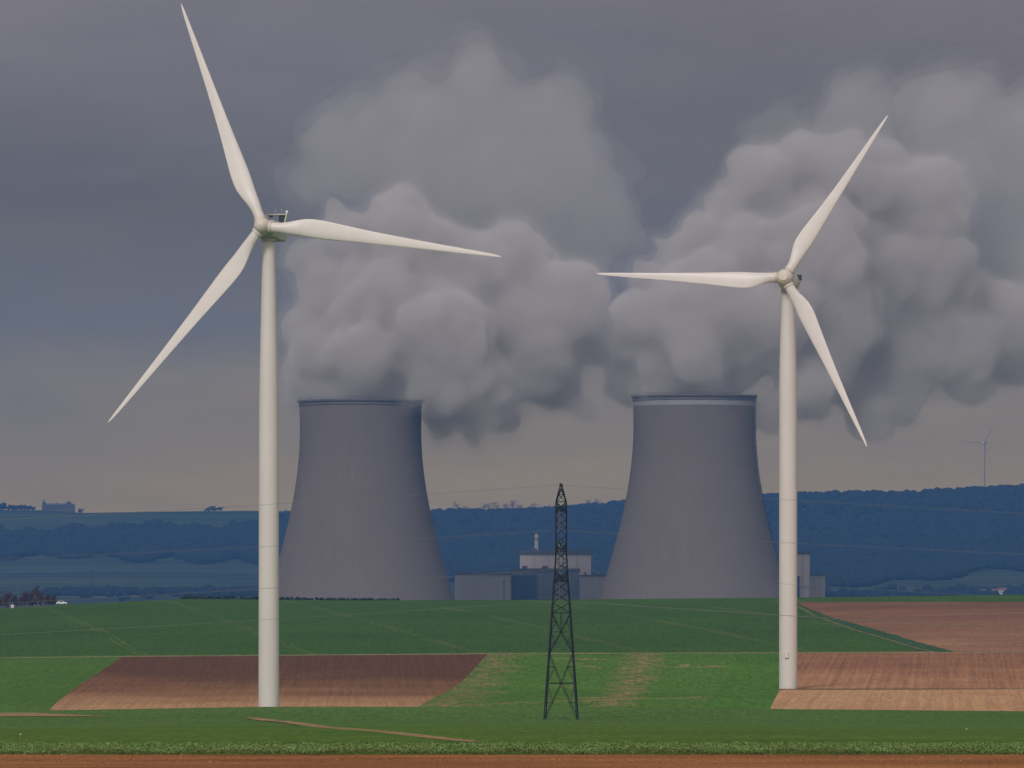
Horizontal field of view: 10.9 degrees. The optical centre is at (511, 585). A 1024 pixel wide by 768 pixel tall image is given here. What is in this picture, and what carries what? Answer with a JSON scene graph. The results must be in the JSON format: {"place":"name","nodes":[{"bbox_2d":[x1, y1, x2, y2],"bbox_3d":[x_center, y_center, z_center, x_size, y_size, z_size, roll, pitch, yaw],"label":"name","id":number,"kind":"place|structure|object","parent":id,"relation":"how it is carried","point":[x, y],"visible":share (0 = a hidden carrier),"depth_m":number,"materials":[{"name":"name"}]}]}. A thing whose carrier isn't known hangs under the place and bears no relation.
{"place":"outdoors","nodes":[
{"label":"outdoors","id":0,"kind":"place"},
{"bbox_2d":[0,713,93,715],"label":"soil strip","id":1,"kind":"object","parent":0,"point":[26,714],"visible":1,"depth_m":784.25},
{"bbox_2d":[0,655,170,710],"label":"grass field","id":2,"kind":"structure","parent":0,"point":[32,684],"depth_m":1358.38,"materials":[{"name":"green plant"}]},
{"bbox_2d":[50,653,486,709],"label":"ploughed field","id":3,"kind":"structure","parent":0,"point":[208,681],"depth_m":1331.59,"materials":[{"name":"brown soil"}]},
{"bbox_2d":[243,717,478,741],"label":"path","id":4,"kind":"structure","parent":0,"point":[381,731],"depth_m":373.57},
{"bbox_2d":[8,652,1014,657],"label":"farm track","id":5,"kind":"structure","parent":0,"point":[529,653],"depth_m":1499.61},
{"bbox_2d":[0,595,1023,656],"bbox_3d":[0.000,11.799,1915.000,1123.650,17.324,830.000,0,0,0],"label":"wheat field","id":6,"kind":"structure","parent":0,"point":[496,626],"depth_m":1712.67,"materials":[{"name":"green plant"}]},
{"bbox_2d":[0,590,6,607],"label":"bare tree","id":7,"kind":"object","parent":6,"relation":"on","point":[3,602],"visible":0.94,"depth_m":2106.47,"materials":[{"name":"brown plant"}]},
{"bbox_2d":[5,591,12,607],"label":"bare tree","id":8,"kind":"object","parent":6,"relation":"on","point":[9,596],"visible":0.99,"depth_m":2124.84,"materials":[{"name":"brown plant"}]},
{"bbox_2d":[10,594,17,604],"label":"bare tree","id":9,"kind":"object","parent":6,"relation":"on","point":[14,600],"visible":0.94,"depth_m":2108.69,"materials":[{"name":"brown plant"}]},
{"bbox_2d":[19,593,26,605],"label":"bare tree","id":10,"kind":"object","parent":6,"relation":"on","point":[22,602],"visible":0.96,"depth_m":2105.36,"materials":[{"name":"brown plant"}]},
{"bbox_2d":[27,591,33,605],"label":"bare tree","id":11,"kind":"object","parent":6,"relation":"on","point":[30,596],"visible":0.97,"depth_m":2119.62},
{"bbox_2d":[29,592,36,606],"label":"bare tree","id":12,"kind":"object","parent":6,"relation":"on","point":[32,603],"visible":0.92,"depth_m":2118.61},
{"bbox_2d":[32,585,39,605],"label":"bare tree","id":13,"kind":"object","parent":6,"relation":"on","point":[36,595],"visible":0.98,"depth_m":2130.66,"materials":[{"name":"brown plant"}]},
{"bbox_2d":[38,591,44,605],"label":"bare tree","id":14,"kind":"object","parent":6,"relation":"on","point":[41,597],"visible":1,"depth_m":2110.87,"materials":[{"name":"brown plant"}]},
{"bbox_2d":[50,594,56,604],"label":"bare tree","id":15,"kind":"object","parent":6,"relation":"on","point":[53,599],"visible":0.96,"depth_m":2110.50,"materials":[{"name":"brown plant"}]},
{"bbox_2d":[180,595,399,599],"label":"hedge","id":16,"kind":"object","parent":6,"relation":"on","point":[233,597],"visible":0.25,"depth_m":2233.72,"materials":[{"name":"green plant"}]},
{"bbox_2d":[0,707,1023,727],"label":"wheat field","id":17,"kind":"structure","parent":0,"point":[498,716],"depth_m":754.98,"materials":[{"name":"green plant"}]},
{"bbox_2d":[543,483,578,719],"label":"electricity pylon","id":18,"kind":"object","parent":17,"relation":"on","point":[558,546],"visible":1,"depth_m":732.16,"materials":[{"name":"metal"}]},
{"bbox_2d":[0,530,1015,558],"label":"power line","id":19,"kind":"object","parent":18,"relation":"hanging from","point":[516,532],"visible":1,"depth_m":728.95,"materials":[{"name":"black metal"}]},
{"bbox_2d":[0,569,1016,603],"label":"power line","id":20,"kind":"object","parent":18,"relation":"hanging from","point":[508,572],"visible":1,"depth_m":728.28,"materials":[{"name":"grey metal"}]},
{"bbox_2d":[0,601,1020,634],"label":"power line","id":21,"kind":"object","parent":18,"relation":"hanging from","point":[516,603],"visible":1,"depth_m":729.06,"materials":[{"name":"grey metal"}]},
{"bbox_2d":[10,485,1021,519],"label":"power line","id":22,"kind":"object","parent":18,"relation":"hanging from","point":[515,488],"visible":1,"depth_m":735.67,"materials":[{"name":"black metal"}]},
{"bbox_2d":[0,726,1023,753],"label":"crop field","id":23,"kind":"structure","parent":0,"point":[480,734],"depth_m":311.99,"materials":[{"name":"green plant"}]},
{"bbox_2d":[0,740,1023,754],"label":"crop leaves","id":24,"kind":"object","parent":23,"relation":"on","point":[313,748],"visible":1,"depth_m":183.97,"materials":[{"name":"green plant"}]},
{"bbox_2d":[0,493,1023,607],"bbox_3d":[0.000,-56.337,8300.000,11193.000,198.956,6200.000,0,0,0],"label":"hills","id":25,"kind":"structure","parent":0,"point":[18,576],"depth_m":7188.69,"materials":[{"name":"plant"}]},
{"bbox_2d":[0,502,10,509],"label":"skyline tree","id":26,"kind":"object","parent":25,"relation":"on","point":[3,506],"visible":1,"depth_m":8578.62,"materials":[{"name":"plant"}]},
{"bbox_2d":[17,505,26,509],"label":"skyline tree","id":27,"kind":"object","parent":25,"relation":"on","point":[20,507],"visible":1,"depth_m":8578.09,"materials":[{"name":"plant"}]},
{"bbox_2d":[42,500,74,511],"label":"manor house","id":28,"kind":"structure","parent":25,"relation":"on","point":[68,506],"depth_m":8553.00,"materials":[{"name":"stone"}]},
{"bbox_2d":[0,510,290,565],"bbox_3d":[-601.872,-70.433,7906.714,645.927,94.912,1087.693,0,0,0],"label":"woodland","id":29,"kind":"object","parent":25,"relation":"on","point":[146,539],"visible":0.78,"depth_m":7885.96,"materials":[{"name":"plant"}]},
{"bbox_2d":[42,583,1023,600],"bbox_3d":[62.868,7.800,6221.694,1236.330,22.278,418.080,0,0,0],"label":"scrub","id":30,"kind":"object","parent":25,"relation":"on","point":[152,591],"visible":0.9,"depth_m":6201.60,"materials":[{"name":"blue plant"}]},
{"bbox_2d":[997,588,1006,594],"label":"house","id":31,"kind":"structure","parent":30,"relation":"on","point":[1000,590],"depth_m":6226.41,"materials":[{"name":"tile"}]},
{"bbox_2d":[430,483,1023,587],"bbox_3d":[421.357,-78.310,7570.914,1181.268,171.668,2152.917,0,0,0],"label":"woodland","id":32,"kind":"object","parent":25,"relation":"on","point":[900,528],"visible":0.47,"depth_m":7971.05,"materials":[{"name":"plant"}]},
{"bbox_2d":[960,421,996,486],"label":"wind turbine","id":33,"kind":"object","parent":25,"relation":"on","point":[984,442],"visible":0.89,"depth_m":9498.91,"materials":[{"name":"white metal"}]},
{"bbox_2d":[0,753,1023,767],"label":"soil field","id":34,"kind":"structure","parent":0,"point":[702,761],"depth_m":157.60,"materials":[{"name":"brown soil"}]},
{"bbox_2d":[0,0,1023,512],"label":"sky","id":35,"kind":"structure","parent":0,"point":[568,142],"materials":[{"name":"grey"}]},
{"bbox_2d":[419,653,737,707],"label":"grass field","id":36,"kind":"structure","parent":0,"point":[698,680],"depth_m":1331.67,"materials":[{"name":"green plant"}]},
{"bbox_2d":[241,651,929,708],"bbox_3d":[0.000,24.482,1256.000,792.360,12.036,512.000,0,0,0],"label":"grass field","id":37,"kind":"structure","parent":0,"point":[752,681],"depth_m":1329.70,"materials":[{"name":"green plant"}]},
{"bbox_2d":[108,4,500,706],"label":"wind turbine","id":38,"kind":"object","parent":37,"relation":"on","point":[268,232],"visible":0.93,"depth_m":998.27,"materials":[{"name":"white metal"}]},
{"bbox_2d":[596,115,887,688],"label":"wind turbine","id":39,"kind":"object","parent":37,"relation":"on","point":[787,278],"visible":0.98,"depth_m":1276.96,"materials":[{"name":"white metal"}]},
{"bbox_2d":[770,601,935,651],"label":"farm track","id":40,"kind":"structure","parent":0,"point":[863,632],"depth_m":1643.15,"materials":[{"name":"brown soil"}]},
{"bbox_2d":[813,613,954,651],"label":"grass strip","id":41,"kind":"object","parent":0,"point":[897,638],"depth_m":1619.14,"materials":[{"name":"green plant"}]},
{"bbox_2d":[771,689,1023,710],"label":"soil field","id":42,"kind":"structure","parent":0,"point":[966,699],"depth_m":1191.60,"materials":[{"name":"brown soil"}]},
{"bbox_2d":[797,651,1023,688],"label":"ploughed field","id":43,"kind":"structure","parent":0,"point":[910,670],"depth_m":1389.61,"materials":[{"name":"brown soil"}]},
{"bbox_2d":[797,602,1023,650],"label":"ploughed field","id":44,"kind":"structure","parent":0,"point":[995,616],"depth_m":1744.88,"materials":[{"name":"brown soil"}]},
{"bbox_3d":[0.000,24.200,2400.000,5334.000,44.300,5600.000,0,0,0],"label":"ground","id":45,"kind":"structure","parent":0,"visible":0},
{"bbox_2d":[279,397,454,599],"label":"cooling tower","id":46,"kind":"structure","parent":45,"relation":"on","point":[362,450],"depth_m":3550.12,"materials":[{"name":"concrete"}]},
{"bbox_2d":[454,571,510,599],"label":"plant building","id":47,"kind":"structure","parent":45,"relation":"on","point":[483,586],"depth_m":3800.00,"materials":[{"name":"grey metal"}]},
{"bbox_2d":[534,534,538,550],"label":"vent stack","id":48,"kind":"object","parent":45,"relation":"on","point":[536,543],"visible":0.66,"depth_m":3988.71,"materials":[{"name":"grey metal"}]},
{"bbox_2d":[510,566,579,599],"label":"plant building","id":49,"kind":"structure","parent":45,"relation":"on","point":[533,584],"depth_m":3830.00,"materials":[{"name":"blue metal"}]},
{"bbox_2d":[519,548,591,598],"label":"plant building","id":50,"kind":"structure","parent":45,"relation":"on","point":[535,558],"depth_m":3900.00,"materials":[{"name":"grey concrete"}]},
{"bbox_2d":[579,572,605,598],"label":"plant building","id":51,"kind":"structure","parent":45,"relation":"on","point":[591,586],"depth_m":3790.00,"materials":[{"name":"grey concrete"}]},
{"bbox_2d":[599,392,778,598],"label":"cooling tower","id":52,"kind":"structure","parent":45,"relation":"on","point":[703,445],"depth_m":3550.03,"materials":[{"name":"concrete"}]},
{"bbox_2d":[797,550,810,597],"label":"plant building","id":53,"kind":"structure","parent":45,"relation":"on","point":[803,573],"depth_m":3800.00,"materials":[{"name":"grey concrete"}]},
{"bbox_2d":[810,572,825,596],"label":"plant building","id":54,"kind":"structure","parent":45,"relation":"on","point":[817,584],"depth_m":3810.00,"materials":[{"name":"grey concrete"}]}
]}

